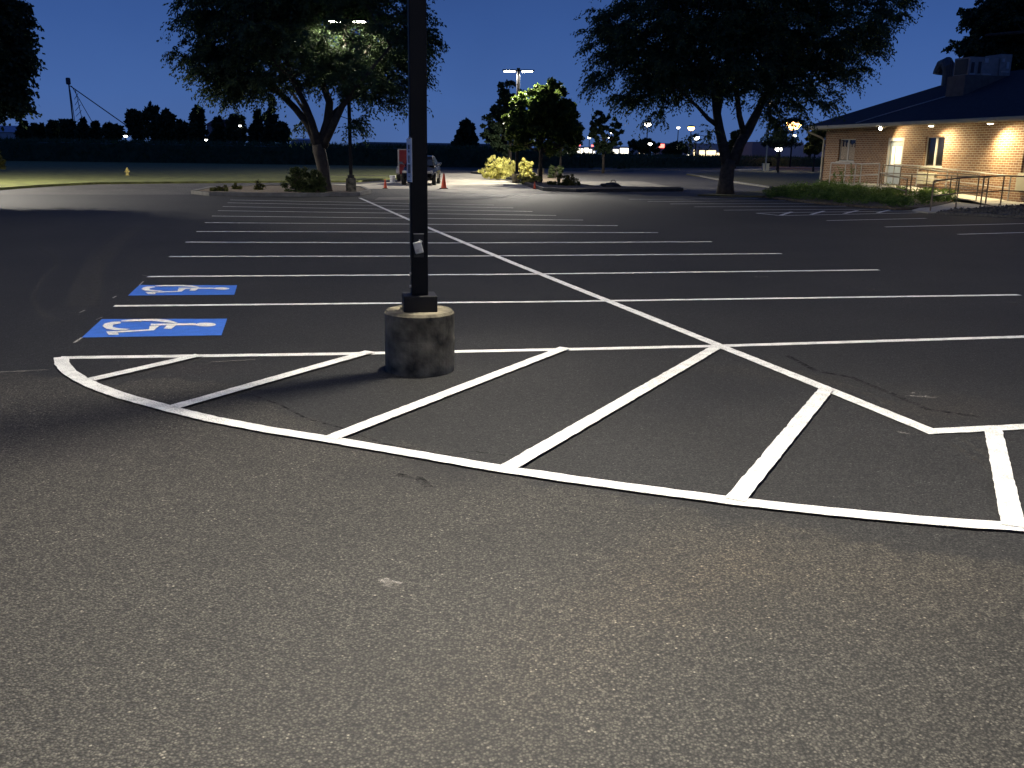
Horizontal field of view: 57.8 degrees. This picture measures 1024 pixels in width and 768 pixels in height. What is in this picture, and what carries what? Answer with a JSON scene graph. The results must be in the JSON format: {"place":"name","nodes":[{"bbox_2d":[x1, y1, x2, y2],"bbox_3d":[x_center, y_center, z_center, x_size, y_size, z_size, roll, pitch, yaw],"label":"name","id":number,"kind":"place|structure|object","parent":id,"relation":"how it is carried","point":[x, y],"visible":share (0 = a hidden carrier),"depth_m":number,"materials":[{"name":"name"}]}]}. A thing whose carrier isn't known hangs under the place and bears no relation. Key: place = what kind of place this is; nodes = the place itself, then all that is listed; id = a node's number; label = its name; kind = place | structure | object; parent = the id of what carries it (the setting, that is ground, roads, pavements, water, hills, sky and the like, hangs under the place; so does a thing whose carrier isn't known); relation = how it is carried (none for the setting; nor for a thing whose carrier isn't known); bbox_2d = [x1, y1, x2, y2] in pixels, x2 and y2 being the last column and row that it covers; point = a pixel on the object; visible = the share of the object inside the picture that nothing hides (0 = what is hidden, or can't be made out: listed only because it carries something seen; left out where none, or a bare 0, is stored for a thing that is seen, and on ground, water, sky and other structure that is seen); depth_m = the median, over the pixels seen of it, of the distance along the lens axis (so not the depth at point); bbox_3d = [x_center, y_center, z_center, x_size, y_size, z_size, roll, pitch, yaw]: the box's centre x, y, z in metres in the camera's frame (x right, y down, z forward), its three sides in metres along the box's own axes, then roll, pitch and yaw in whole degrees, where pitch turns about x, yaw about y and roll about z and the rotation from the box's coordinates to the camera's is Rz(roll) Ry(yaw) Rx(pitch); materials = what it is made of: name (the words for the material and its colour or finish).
{"place":"outdoors","nodes":[
{"label":"outdoors","id":0,"kind":"place"},
{"bbox_2d":[0,125,16,138],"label":"farm shed","id":1,"kind":"structure","parent":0,"point":[9,130],"depth_m":203.34,"materials":[{"name":"metal"}]},
{"bbox_2d":[29,122,46,141],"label":"pine tree","id":2,"kind":"object","parent":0,"point":[38,130],"visible":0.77,"depth_m":199.13,"materials":[{"name":"green plant"}]},
{"bbox_2d":[45,119,60,139],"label":"pine tree","id":3,"kind":"object","parent":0,"point":[52,130],"visible":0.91,"depth_m":196.58,"materials":[{"name":"green plant"}]},
{"bbox_2d":[121,108,145,140],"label":"pine tree","id":4,"kind":"object","parent":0,"point":[134,125],"visible":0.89,"depth_m":181.17,"materials":[{"name":"green plant"}]},
{"bbox_2d":[140,101,159,140],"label":"pine tree","id":5,"kind":"object","parent":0,"point":[151,114],"visible":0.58,"depth_m":178.40,"materials":[{"name":"green plant"}]},
{"bbox_2d":[186,104,209,141],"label":"spruce tree","id":6,"kind":"object","parent":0,"point":[197,130],"visible":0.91,"depth_m":170.05,"materials":[{"name":"green plant"}]},
{"bbox_2d":[0,161,396,189],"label":"lawn","id":7,"kind":"structure","parent":0,"point":[23,174],"depth_m":59.33,"materials":[{"name":"green plant"}]},
{"bbox_2d":[258,98,279,143],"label":"spruce tree","id":8,"kind":"object","parent":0,"point":[268,123],"visible":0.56,"depth_m":196.87,"materials":[{"name":"green plant"}]},
{"bbox_2d":[10,167,822,189],"bbox_3d":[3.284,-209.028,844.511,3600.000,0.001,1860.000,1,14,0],"label":"ground","id":9,"kind":"structure","parent":0,"point":[455,168],"depth_m":105.64,"materials":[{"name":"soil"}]},
{"bbox_2d":[13,120,33,139],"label":"spruce tree","id":10,"kind":"object","parent":9,"relation":"on","point":[21,131],"visible":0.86,"depth_m":163.69,"materials":[{"name":"green plant"}]},
{"bbox_2d":[57,118,76,139],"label":"pine tree","id":11,"kind":"object","parent":9,"relation":"on","point":[66,127],"visible":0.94,"depth_m":193.31,"materials":[{"name":"green plant"}]},
{"bbox_2d":[73,116,89,140],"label":"spruce tree","id":12,"kind":"object","parent":9,"relation":"on","point":[82,126],"visible":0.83,"depth_m":190.53,"materials":[{"name":"green plant"}]},
{"bbox_2d":[85,120,103,140],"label":"spruce tree","id":13,"kind":"object","parent":9,"relation":"on","point":[93,130],"visible":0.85,"depth_m":187.71,"materials":[{"name":"green plant"}]},
{"bbox_2d":[66,78,125,124],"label":"grain leg","id":14,"kind":"object","parent":9,"relation":"on","point":[68,81],"visible":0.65,"depth_m":249.47,"materials":[{"name":"metal"}]},
{"bbox_2d":[98,121,124,140],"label":"pine tree","id":15,"kind":"object","parent":9,"relation":"on","point":[110,130],"visible":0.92,"depth_m":184.70,"materials":[{"name":"green plant"}]},
{"bbox_2d":[155,107,176,141],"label":"pine tree","id":16,"kind":"object","parent":9,"relation":"on","point":[165,121],"visible":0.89,"depth_m":175.80,"materials":[{"name":"green plant"}]},
{"bbox_2d":[173,118,188,141],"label":"pine tree","id":17,"kind":"object","parent":9,"relation":"on","point":[179,130],"visible":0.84,"depth_m":172.86,"materials":[{"name":"green plant"}]},
{"bbox_2d":[207,114,226,142],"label":"spruce tree","id":18,"kind":"object","parent":9,"relation":"on","point":[218,126],"visible":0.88,"depth_m":167.24,"materials":[{"name":"green plant"}]},
{"bbox_2d":[223,113,248,143],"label":"pine tree","id":19,"kind":"object","parent":9,"relation":"on","point":[232,129],"visible":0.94,"depth_m":164.28,"materials":[{"name":"green plant"}]},
{"bbox_2d":[247,107,264,145],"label":"spruce tree","id":20,"kind":"object","parent":9,"relation":"on","point":[256,127],"visible":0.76,"depth_m":199.91,"materials":[{"name":"green plant"}]},
{"bbox_2d":[271,119,290,143],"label":"pine tree","id":21,"kind":"object","parent":9,"relation":"on","point":[281,131],"visible":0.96,"depth_m":194.21,"materials":[{"name":"green plant"}]},
{"bbox_2d":[450,117,479,146],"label":"fir tree","id":22,"kind":"object","parent":9,"relation":"on","point":[465,134],"visible":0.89,"depth_m":143.67,"materials":[{"name":"green plant"}]},
{"bbox_2d":[479,79,523,163],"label":"maple tree","id":23,"kind":"object","parent":9,"relation":"on","point":[493,133],"visible":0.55,"depth_m":80.27,"materials":[{"name":"green plant"}]},
{"bbox_2d":[570,145,594,153],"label":"shop","id":24,"kind":"structure","parent":9,"relation":"on","point":[585,149],"depth_m":290.72,"materials":[{"name":"white"}]},
{"bbox_2d":[605,146,645,154],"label":"shop","id":25,"kind":"structure","parent":9,"relation":"on","point":[619,149],"depth_m":280.99,"materials":[{"name":"white"}]},
{"bbox_2d":[661,141,688,154],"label":"maple tree","id":26,"kind":"object","parent":9,"relation":"on","point":[669,149],"visible":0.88,"depth_m":163.83,"materials":[{"name":"green plant"}]},
{"bbox_2d":[556,151,823,167],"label":"fence","id":27,"kind":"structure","parent":9,"relation":"on","point":[626,160],"depth_m":127.49,"materials":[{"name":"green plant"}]},
{"bbox_2d":[683,143,718,156],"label":"shop","id":28,"kind":"structure","parent":9,"relation":"on","point":[714,150],"depth_m":242.20,"materials":[{"name":"white"}]},
{"bbox_2d":[727,129,739,168],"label":"maple tree","id":29,"kind":"object","parent":9,"relation":"on","point":[734,134],"visible":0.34,"depth_m":125.11,"materials":[{"name":"green plant"}]},
{"bbox_2d":[804,54,1023,201],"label":"brick building","id":30,"kind":"structure","parent":9,"relation":"on","point":[964,103],"depth_m":44.73,"materials":[{"name":"brick"}]},
{"bbox_2d":[836,139,855,162],"bbox_3d":[18.611,-12.930,51.458,0.235,1.275,1.910,-2,14,-10],"label":"window","id":31,"kind":"structure","parent":30,"relation":"in","point":[847,148],"depth_m":51.54,"materials":[{"name":"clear glass"}]},
{"bbox_2d":[887,141,902,183],"bbox_3d":[19.475,-11.224,47.086,0.050,2.119,1.158,-2,14,-10],"label":"door","id":32,"kind":"structure","parent":30,"relation":"in","point":[896,148],"depth_m":47.10,"materials":[{"name":"paint"}]},
{"bbox_2d":[920,137,944,167],"bbox_3d":[20.011,-10.952,43.913,0.235,1.455,1.660,-2,14,-10],"label":"window","id":33,"kind":"structure","parent":30,"relation":"in","point":[935,145],"depth_m":44.00,"materials":[{"name":"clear glass"}]},
{"bbox_2d":[359,142,512,147],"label":"long building","id":34,"kind":"structure","parent":0,"point":[392,143],"depth_m":312.59,"materials":[{"name":"metal"}]},
{"bbox_2d":[333,173,550,195],"bbox_3d":[-4.873,-12.652,57.409,13.378,0.001,40.825,1,14,0],"label":"concrete apron","id":35,"kind":"object","parent":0,"point":[467,183],"visible":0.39,"depth_m":46.67,"materials":[{"name":"concrete"}]},
{"bbox_2d":[396,149,406,180],"bbox_3d":[-5.817,-12.441,52.791,1.570,1.783,3.620,1,14,0],"label":"box trailer","id":36,"kind":"object","parent":35,"relation":"on","point":[402,155],"visible":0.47,"depth_m":51.94,"materials":[{"name":"metal"}]},
{"bbox_2d":[399,155,440,184],"bbox_3d":[-4.755,-11.267,48.808,2.200,1.469,4.470,1,14,0],"label":"parked car","id":37,"kind":"object","parent":35,"relation":"on","point":[433,172],"visible":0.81,"depth_m":47.70,"materials":[{"name":"black paint"}]},
{"bbox_2d":[0,169,935,213],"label":"old pavement","id":38,"kind":"structure","parent":0,"point":[691,184],"depth_m":42.89,"materials":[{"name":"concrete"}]},
{"bbox_2d":[0,0,47,130],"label":"maple tree","id":39,"kind":"object","parent":38,"relation":"on","point":[20,64],"visible":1,"depth_m":28.37,"materials":[{"name":"green plant"}]},
{"bbox_2d":[199,185,364,192],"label":"island","id":40,"kind":"structure","parent":38,"relation":"on","point":[278,188],"depth_m":36.70,"materials":[{"name":"concrete"}]},
{"bbox_2d":[191,184,370,196],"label":"island kerb","id":41,"kind":"structure","parent":40,"relation":"on","point":[272,194],"depth_m":34.02,"materials":[{"name":"concrete"}]},
{"bbox_2d":[279,166,311,191],"bbox_3d":[-8.029,-7.812,35.590,1.418,1.114,1.322,9,16,30],"label":"shrub","id":42,"kind":"object","parent":40,"relation":"on","point":[297,181],"visible":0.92,"depth_m":35.38,"materials":[{"name":"green plant"}]},
{"bbox_2d":[156,0,450,190],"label":"honey locust tree","id":43,"kind":"object","parent":40,"relation":"on","point":[272,35],"visible":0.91,"depth_m":34.27,"materials":[{"name":"green plant"}]},
{"bbox_2d":[307,169,326,192],"bbox_3d":[-7.377,-7.678,35.272,0.820,1.027,0.877,1,14,0],"label":"shrub","id":44,"kind":"object","parent":40,"relation":"on","point":[318,183],"visible":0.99,"depth_m":35.08,"materials":[{"name":"green plant"}]},
{"bbox_2d":[330,17,367,190],"bbox_3d":[-6.302,-10.688,35.905,1.540,6.590,0.402,2,14,4],"label":"lamp post","id":45,"kind":"object","parent":40,"relation":"on","point":[350,182],"visible":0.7,"depth_m":36.28,"materials":[{"name":"metal"}]},
{"bbox_2d":[375,196,506,199],"bbox_3d":[-2.293,-6.979,34.808,6.619,0.001,2.078,-8,16,-30],"label":"concrete gutter","id":46,"kind":"object","parent":38,"relation":"on","point":[448,197],"visible":1,"depth_m":34.73,"materials":[{"name":"concrete"}]},
{"bbox_2d":[554,119,584,168],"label":"maple tree","id":47,"kind":"object","parent":38,"relation":"on","point":[569,151],"visible":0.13,"depth_m":85.19,"materials":[{"name":"green plant"}]},
{"bbox_2d":[475,170,668,188],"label":"island","id":48,"kind":"structure","parent":38,"relation":"on","point":[544,182],"depth_m":46.09,"materials":[{"name":"concrete"}]},
{"bbox_2d":[484,155,510,179],"bbox_3d":[-0.897,-13.624,58.360,1.806,1.557,2.056,1,14,0],"label":"shrub","id":49,"kind":"object","parent":48,"relation":"on","point":[494,171],"visible":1,"depth_m":58.11,"materials":[{"name":"yellow plant"}]},
{"bbox_2d":[501,160,521,176],"bbox_3d":[-0.132,-14.279,61.722,1.590,1.209,1.447,8,16,27],"label":"shrub","id":50,"kind":"object","parent":48,"relation":"on","point":[511,166],"visible":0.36,"depth_m":61.40,"materials":[{"name":"yellow plant"}]},
{"bbox_2d":[503,68,533,182],"bbox_3d":[0.315,-14.663,52.821,1.780,6.310,0.552,1,14,0],"label":"lamp post","id":51,"kind":"object","parent":48,"relation":"on","point":[516,172],"visible":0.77,"depth_m":52.44,"materials":[{"name":"metal"}]},
{"bbox_2d":[517,174,531,183],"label":"shrub","id":52,"kind":"object","parent":48,"relation":"on","point":[525,178],"visible":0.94,"depth_m":50.84,"materials":[{"name":"green plant"}]},
{"bbox_2d":[518,158,533,179],"bbox_3d":[0.778,-12.794,55.364,1.400,1.423,1.172,1,14,0],"label":"shrub","id":53,"kind":"object","parent":48,"relation":"on","point":[525,167],"visible":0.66,"depth_m":55.28,"materials":[{"name":"yellow plant"}]},
{"bbox_2d":[501,76,584,181],"bbox_3d":[1.708,-13.829,50.776,4.634,5.686,3.149,1,14,0],"label":"maple tree","id":54,"kind":"object","parent":48,"relation":"on","point":[549,113],"visible":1,"depth_m":50.17,"materials":[{"name":"green plant"}]},
{"bbox_2d":[547,165,563,177],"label":"shrub","id":55,"kind":"object","parent":48,"relation":"on","point":[553,171],"visible":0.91,"depth_m":60.30,"materials":[{"name":"green plant"}]},
{"bbox_2d":[557,173,580,185],"bbox_3d":[2.853,-10.372,47.238,1.202,0.764,1.152,13,19,40],"label":"shrub","id":56,"kind":"object","parent":48,"relation":"on","point":[567,180],"visible":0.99,"depth_m":47.12,"materials":[{"name":"green plant"}]},
{"bbox_2d":[471,170,682,191],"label":"island kerb","id":57,"kind":"structure","parent":48,"relation":"on","point":[603,190],"depth_m":43.48,"materials":[{"name":"concrete"}]},
{"bbox_2d":[588,110,624,172],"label":"pear tree","id":58,"kind":"object","parent":38,"relation":"on","point":[602,147],"visible":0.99,"depth_m":82.86,"materials":[{"name":"green plant"}]},
{"bbox_2d":[563,169,679,171],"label":"kerb","id":59,"kind":"structure","parent":38,"relation":"on","point":[609,170],"depth_m":96.95,"materials":[{"name":"concrete"}]},
{"bbox_2d":[687,173,772,187],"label":"drive kerb","id":60,"kind":"structure","parent":38,"relation":"on","point":[765,186],"depth_m":57.63,"materials":[{"name":"concrete"}]},
{"bbox_2d":[570,0,927,193],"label":"honey locust tree","id":61,"kind":"object","parent":38,"relation":"on","point":[735,36],"visible":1,"depth_m":38.58,"materials":[{"name":"green plant"}]},
{"bbox_2d":[765,190,952,209],"bbox_3d":[17.282,-9.226,44.909,7.322,0.069,28.662,7,15,23],"label":"planting bed","id":62,"kind":"object","parent":38,"relation":"on","point":[877,205],"visible":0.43,"depth_m":34.24,"materials":[{"name":"soil"}]},
{"bbox_2d":[831,163,860,185],"bbox_3d":[17.012,-10.507,47.467,1.615,1.568,1.229,1,14,0],"label":"climbing plant","id":63,"kind":"object","parent":62,"relation":"on","point":[842,175],"visible":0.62,"depth_m":47.29,"materials":[{"name":"plant"}]},
{"bbox_2d":[759,180,959,208],"bbox_3d":[17.183,-9.443,44.663,7.881,0.649,28.410,7,15,24],"label":"ground cover","id":64,"kind":"object","parent":62,"relation":"on","point":[890,196],"visible":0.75,"depth_m":37.38,"materials":[{"name":"plant"}]},
{"bbox_2d":[833,182,898,188],"bbox_3d":[18.325,-9.997,47.404,1.990,0.430,4.100,-2,14,-10],"label":"ramp landing","id":65,"kind":"object","parent":62,"relation":"on","point":[870,184],"visible":0.21,"depth_m":46.43,"materials":[{"name":"concrete"}]},
{"bbox_2d":[829,162,879,184],"bbox_3d":[17.338,-10.595,47.173,0.064,1.312,4.706,-2,14,-10],"label":"handrail","id":66,"kind":"object","parent":65,"relation":"on","point":[854,175],"visible":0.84,"depth_m":46.87,"materials":[{"name":"metal"}]},
{"bbox_2d":[936,204,1023,217],"bbox_3d":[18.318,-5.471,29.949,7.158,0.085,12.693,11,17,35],"label":"gravel bed","id":67,"kind":"object","parent":38,"relation":"on","point":[1007,215],"visible":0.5,"depth_m":28.93,"materials":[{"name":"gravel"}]},
{"bbox_2d":[941,0,1023,70],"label":"oak tree","id":68,"kind":"object","parent":38,"relation":"on","point":[996,27],"visible":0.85,"depth_m":50.87,"materials":[{"name":"green plant"}]},
{"bbox_2d":[1,0,980,153],"label":"sky","id":69,"kind":"structure","parent":0,"point":[109,51],"materials":[{"name":"blue"}]},
{"bbox_2d":[0,193,1023,767],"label":"car park","id":70,"kind":"structure","parent":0,"point":[178,591],"depth_m":4.70,"materials":[{"name":"asphalt"}]},
{"bbox_2d":[86,354,202,379],"bbox_3d":[-2.874,-0.140,7.333,0.110,0.001,1.042,9,16,28],"label":"hatch line","id":71,"kind":"object","parent":70,"relation":"on","point":[142,367],"visible":1,"depth_m":7.29,"materials":[{"name":"paint"}]},
{"bbox_2d":[83,319,226,336],"bbox_3d":[-3.425,-0.558,9.007,1.290,0.006,0.965,-1,14,-9],"label":"accessible symbol","id":72,"kind":"object","parent":70,"relation":"on","point":[142,327],"visible":1,"depth_m":8.95,"materials":[{"name":"blue paint"}]},
{"bbox_2d":[129,285,236,294],"bbox_3d":[-4.004,-1.160,11.380,1.270,0.006,0.888,-1,14,-9],"label":"accessible symbol","id":73,"kind":"object","parent":70,"relation":"on","point":[185,290],"visible":1,"depth_m":11.35,"materials":[{"name":"blue paint"}]},
{"bbox_2d":[169,350,372,407],"bbox_3d":[-1.743,-0.066,7.109,0.114,0.001,2.128,9,16,28],"label":"hatch line","id":74,"kind":"object","parent":70,"relation":"on","point":[251,384],"visible":1,"depth_m":6.94,"materials":[{"name":"paint"}]},
{"bbox_2d":[248,216,548,219],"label":"parking line","id":75,"kind":"object","parent":70,"relation":"on","point":[364,217],"visible":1,"depth_m":24.04,"materials":[{"name":"paint"}]},
{"bbox_2d":[205,222,616,225],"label":"parking line","id":76,"kind":"object","parent":70,"relation":"on","point":[450,224],"visible":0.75,"depth_m":22.20,"materials":[{"name":"paint"}]},
{"bbox_2d":[385,0,454,376],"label":"lamp post","id":77,"kind":"object","parent":70,"relation":"on","point":[419,333],"visible":0.99,"depth_m":7.12,"materials":[{"name":"metal"}]},
{"bbox_2d":[406,136,411,181],"bbox_3d":[-0.769,-1.690,6.980,0.024,0.332,0.190,-2,14,-12],"label":"parking sign","id":78,"kind":"object","parent":77,"relation":"attached to","point":[409,158],"visible":1,"depth_m":6.96,"materials":[{"name":"metal"}]},
{"bbox_2d":[196,231,657,232],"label":"parking line","id":79,"kind":"object","parent":70,"relation":"on","point":[540,232],"visible":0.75,"depth_m":20.39,"materials":[{"name":"paint"}]},
{"bbox_2d":[324,347,568,438],"bbox_3d":[-0.310,-0.002,6.940,0.112,0.001,3.199,9,16,28],"label":"hatch line","id":80,"kind":"object","parent":70,"relation":"on","point":[393,413],"visible":1,"depth_m":6.54,"materials":[{"name":"paint"}]},
{"bbox_2d":[169,253,780,256],"bbox_3d":[-0.293,-2.176,15.697,10.508,0.001,0.255,-2,14,-10],"label":"parking line","id":81,"kind":"object","parent":70,"relation":"on","point":[498,255],"visible":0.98,"depth_m":15.70,"materials":[{"name":"paint"}]},
{"bbox_2d":[252,241,710,242],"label":"parking line","id":82,"kind":"object","parent":70,"relation":"on","point":[405,242],"visible":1,"depth_m":17.60,"materials":[{"name":"paint"}]},
{"bbox_2d":[148,269,876,276],"bbox_3d":[0.428,-1.603,13.448,10.841,0.001,0.215,-2,14,-11],"label":"parking line","id":83,"kind":"object","parent":70,"relation":"on","point":[505,274],"visible":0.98,"depth_m":13.26,"materials":[{"name":"paint"}]},
{"bbox_2d":[54,356,1023,530],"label":"island line","id":84,"kind":"object","parent":70,"relation":"on","point":[65,366],"visible":1,"depth_m":5.01,"materials":[{"name":"paint"}]},
{"bbox_2d":[61,335,1023,358],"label":"island line","id":85,"kind":"object","parent":70,"relation":"on","point":[491,350],"visible":0.91,"depth_m":8.29,"materials":[{"name":"paint"}]},
{"bbox_2d":[113,294,1017,306],"bbox_3d":[1.130,-0.998,11.072,11.127,0.001,0.180,-2,14,-10],"label":"parking line","id":86,"kind":"object","parent":70,"relation":"on","point":[566,301],"visible":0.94,"depth_m":10.95,"materials":[{"name":"paint"}]},
{"bbox_2d":[497,345,722,469],"bbox_3d":[0.923,0.057,6.783,0.114,0.001,3.964,8,16,28],"label":"hatch line","id":87,"kind":"object","parent":70,"relation":"on","point":[526,456],"visible":1,"depth_m":6.18,"materials":[{"name":"paint"}]},
{"bbox_2d":[360,198,1023,433],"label":"island line","id":88,"kind":"object","parent":70,"relation":"on","point":[895,416],"visible":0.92,"depth_m":7.63,"materials":[{"name":"paint"}]},
{"bbox_2d":[725,387,833,500],"bbox_3d":[1.750,0.306,5.838,0.111,0.001,2.679,8,16,27],"label":"hatch line","id":89,"kind":"object","parent":70,"relation":"on","point":[749,481],"visible":1,"depth_m":5.51,"materials":[{"name":"paint"}]},
{"bbox_2d":[984,427,1023,526],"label":"hatch line","id":90,"kind":"object","parent":70,"relation":"on","point":[1009,506],"visible":1,"depth_m":5.03,"materials":[{"name":"paint"}]},
{"bbox_2d":[600,180,621,186],"bbox_3d":[5.005,-10.001,46.484,0.978,0.437,0.700,-7,16,-30],"label":"black sack","id":91,"kind":"object","parent":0,"point":[612,184],"visible":0.7,"depth_m":46.35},
{"bbox_2d":[580,181,687,189],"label":"light pavement","id":92,"kind":"structure","parent":0,"point":[630,183],"depth_m":54.53,"materials":[{"name":"concrete"}]},
{"bbox_2d":[627,138,660,154],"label":"maple tree","id":93,"kind":"object","parent":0,"point":[642,145],"visible":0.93,"depth_m":163.79,"materials":[{"name":"green plant"}]},
{"bbox_2d":[686,170,822,197],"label":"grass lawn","id":94,"kind":"structure","parent":0,"point":[773,178],"depth_m":72.76,"materials":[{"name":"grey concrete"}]},
{"bbox_2d":[756,123,802,172],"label":"hawthorn tree","id":95,"kind":"object","parent":94,"relation":"on","point":[788,143],"visible":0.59,"depth_m":96.30,"materials":[{"name":"green plant"}]},
{"bbox_2d":[803,130,826,171],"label":"linden tree","id":96,"kind":"object","parent":94,"relation":"on","point":[809,147],"visible":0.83,"depth_m":105.99,"materials":[{"name":"green plant"}]},
{"bbox_2d":[742,142,803,156],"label":"warehouse","id":97,"kind":"structure","parent":0,"point":[753,148],"depth_m":184.17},
{"bbox_2d":[780,145,824,158],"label":"white building","id":98,"kind":"structure","parent":0,"point":[797,151],"depth_m":168.69,"materials":[{"name":"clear glass"}]},
{"bbox_2d":[912,199,1023,212],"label":"walkway","id":99,"kind":"structure","parent":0,"point":[962,204],"depth_m":34.67,"materials":[{"name":"concrete"}]},
{"bbox_2d":[879,172,989,203],"bbox_3d":[16.810,-8.360,39.253,3.277,1.026,7.323,1,14,0],"label":"handrail","id":100,"kind":"object","parent":99,"relation":"on","point":[910,185],"visible":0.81,"depth_m":38.50,"materials":[{"name":"metal"}]},
{"bbox_2d":[877,185,1008,200],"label":"ramp","id":101,"kind":"structure","parent":99,"relation":"on","point":[967,197],"depth_m":39.99,"materials":[{"name":"concrete"}]},
{"bbox_2d":[881,164,979,200],"bbox_3d":[18.515,-9.081,41.491,0.052,1.358,7.158,-2,14,-10],"label":"handrail","id":102,"kind":"object","parent":101,"relation":"on","point":[926,181],"visible":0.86,"depth_m":41.05,"materials":[{"name":"metal"}]},
{"bbox_2d":[892,164,1011,200],"bbox_3d":[19.829,-9.297,42.410,0.052,1.371,8.551,-2,14,-10],"label":"handrail","id":103,"kind":"object","parent":101,"relation":"on","point":[947,169],"visible":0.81,"depth_m":42.17,"materials":[{"name":"metal"}]},
{"bbox_2d":[929,175,1023,210],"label":"handrail","id":104,"kind":"object","parent":99,"relation":"on","point":[957,193],"visible":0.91,"depth_m":32.87,"materials":[{"name":"metal"}]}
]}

